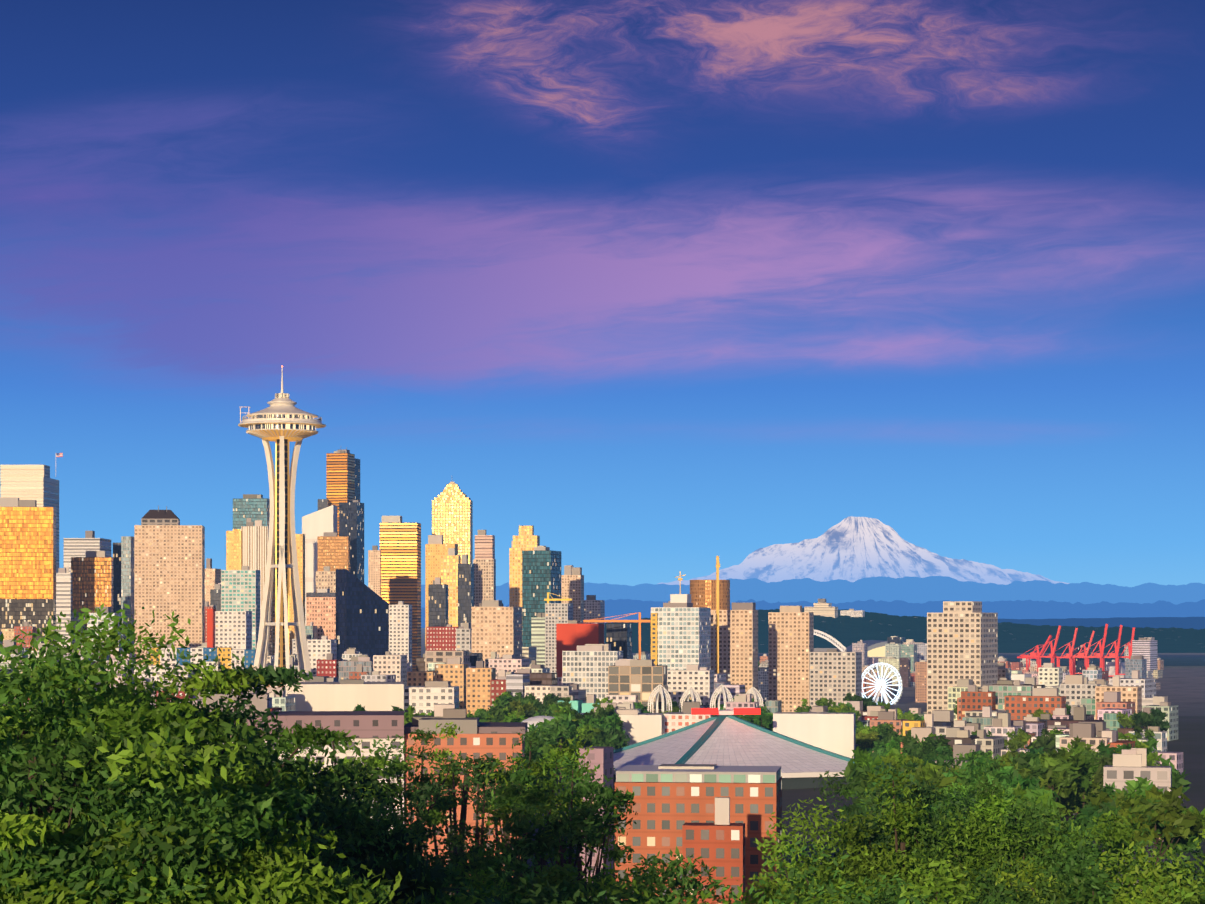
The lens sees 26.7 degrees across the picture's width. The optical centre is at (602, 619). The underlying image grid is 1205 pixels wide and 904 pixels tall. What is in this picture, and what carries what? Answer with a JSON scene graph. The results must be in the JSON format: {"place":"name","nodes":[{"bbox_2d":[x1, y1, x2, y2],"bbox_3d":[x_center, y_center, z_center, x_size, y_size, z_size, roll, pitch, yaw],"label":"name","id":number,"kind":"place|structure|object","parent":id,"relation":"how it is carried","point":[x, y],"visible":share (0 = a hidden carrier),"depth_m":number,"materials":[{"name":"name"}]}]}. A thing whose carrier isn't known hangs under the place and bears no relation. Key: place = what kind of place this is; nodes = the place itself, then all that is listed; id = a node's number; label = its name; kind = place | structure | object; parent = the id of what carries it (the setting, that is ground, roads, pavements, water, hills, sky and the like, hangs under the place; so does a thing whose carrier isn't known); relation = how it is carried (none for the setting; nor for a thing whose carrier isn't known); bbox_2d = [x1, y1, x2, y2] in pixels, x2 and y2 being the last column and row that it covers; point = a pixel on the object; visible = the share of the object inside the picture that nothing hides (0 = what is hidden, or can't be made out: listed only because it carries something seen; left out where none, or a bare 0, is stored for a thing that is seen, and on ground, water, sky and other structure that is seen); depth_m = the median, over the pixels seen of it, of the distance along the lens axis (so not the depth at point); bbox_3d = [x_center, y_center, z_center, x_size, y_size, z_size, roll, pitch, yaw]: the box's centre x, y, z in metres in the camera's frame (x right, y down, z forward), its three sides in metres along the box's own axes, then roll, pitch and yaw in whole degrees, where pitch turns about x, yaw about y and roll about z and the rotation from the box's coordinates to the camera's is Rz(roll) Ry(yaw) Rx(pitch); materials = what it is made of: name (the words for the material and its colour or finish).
{"place":"outdoors","nodes":[
{"label":"outdoors","id":0,"kind":"place"},
{"bbox_2d":[0,0,1204,586],"label":"sky","id":1,"kind":"structure","parent":0,"point":[663,289],"materials":[{"name":"blue"}]},
{"bbox_2d":[404,628,1204,885],"bbox_3d":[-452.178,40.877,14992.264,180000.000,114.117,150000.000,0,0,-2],"label":"ground","id":2,"kind":"structure","parent":0,"point":[1182,683],"depth_m":1458.50,"materials":[{"name":"grey"}]},
{"bbox_2d":[238,366,325,686],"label":"observation tower","id":3,"kind":"structure","parent":2,"relation":"on","point":[281,421],"depth_m":1271.92,"materials":[{"name":"paint"}]},
{"bbox_2d":[56,447,684,729],"bbox_3d":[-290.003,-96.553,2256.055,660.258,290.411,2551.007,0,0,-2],"label":"rooftop structures","id":4,"kind":"object","parent":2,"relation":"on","point":[534,720],"visible":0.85,"depth_m":995.20,"materials":[{"name":"metal"}]},
{"bbox_2d":[0,449,1182,903],"bbox_3d":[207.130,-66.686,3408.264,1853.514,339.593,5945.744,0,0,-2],"label":"buildings","id":5,"kind":"structure","parent":2,"relation":"on","point":[484,647],"depth_m":1776.94,"materials":[{"name":"beige concrete"}]},
{"bbox_2d":[0,603,1204,903],"bbox_3d":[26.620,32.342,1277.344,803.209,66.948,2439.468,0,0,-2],"label":"leaves","id":6,"kind":"object","parent":2,"relation":"on","point":[194,829],"visible":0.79,"depth_m":108.19,"materials":[{"name":"green plant"}]},
{"bbox_2d":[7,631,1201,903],"bbox_3d":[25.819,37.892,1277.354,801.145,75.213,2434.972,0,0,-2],"label":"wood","id":7,"kind":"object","parent":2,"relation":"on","point":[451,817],"visible":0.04,"depth_m":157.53,"materials":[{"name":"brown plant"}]},
{"bbox_2d":[544,556,719,673],"bbox_3d":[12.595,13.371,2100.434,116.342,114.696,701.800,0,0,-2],"label":"construction cranes","id":8,"kind":"object","parent":2,"relation":"on","point":[717,612],"visible":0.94,"depth_m":1751.42},
{"bbox_2d":[648,684,763,712],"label":"arches","id":9,"kind":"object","parent":2,"relation":"on","point":[753,691],"visible":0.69,"depth_m":1332.22,"materials":[{"name":"white metal"}]},
{"bbox_2d":[613,708,853,788],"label":"arena","id":10,"kind":"object","parent":2,"relation":"on","point":[724,738],"visible":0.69,"depth_m":947.12,"materials":[{"name":"metal"},{"name":"paint"},{"name":"concrete"}]},
{"bbox_2d":[814,629,886,662],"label":"stadiums","id":11,"kind":"object","parent":2,"relation":"on","point":[876,648],"visible":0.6,"depth_m":4716.45,"materials":[{"name":"white"}]},
{"bbox_2d":[862,663,902,704],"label":"ferris wheel","id":12,"kind":"object","parent":2,"relation":"on","point":[881,686],"visible":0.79,"depth_m":2909.84,"materials":[{"name":"white metal"}]},
{"bbox_2d":[1017,624,1134,676],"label":"port cranes","id":13,"kind":"object","parent":2,"relation":"on","point":[1037,656],"visible":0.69,"depth_m":4132.66,"materials":[{"name":"red metal"}]},
{"bbox_2d":[421,576,1204,607],"bbox_3d":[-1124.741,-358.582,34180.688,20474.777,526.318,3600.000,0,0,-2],"label":"cascades","id":14,"kind":"structure","parent":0,"point":[908,589],"depth_m":35155.09,"materials":[{"name":"blue"}]},
{"bbox_2d":[421,599,1204,627],"bbox_3d":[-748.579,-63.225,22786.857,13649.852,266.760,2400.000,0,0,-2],"label":"foothills","id":15,"kind":"structure","parent":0,"point":[1027,609],"depth_m":23527.09,"materials":[{"name":"blue"}]},
{"bbox_2d":[658,516,1068,584],"bbox_3d":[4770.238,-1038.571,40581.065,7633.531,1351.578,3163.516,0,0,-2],"label":"snow-capped mountain","id":16,"kind":"structure","parent":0,"point":[851,549],"depth_m":41348.75,"materials":[{"name":"white snow"}]},
{"bbox_2d":[605,608,1204,652],"bbox_3d":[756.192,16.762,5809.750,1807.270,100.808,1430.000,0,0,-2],"label":"forested hillside","id":17,"kind":"structure","parent":0,"point":[845,631],"depth_m":6014.86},
{"bbox_2d":[998,617,1204,629],"bbox_3d":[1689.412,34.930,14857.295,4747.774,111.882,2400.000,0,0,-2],"label":"ridge","id":18,"kind":"structure","parent":0,"point":[1197,623],"depth_m":15568.20,"materials":[{"name":"blue"}]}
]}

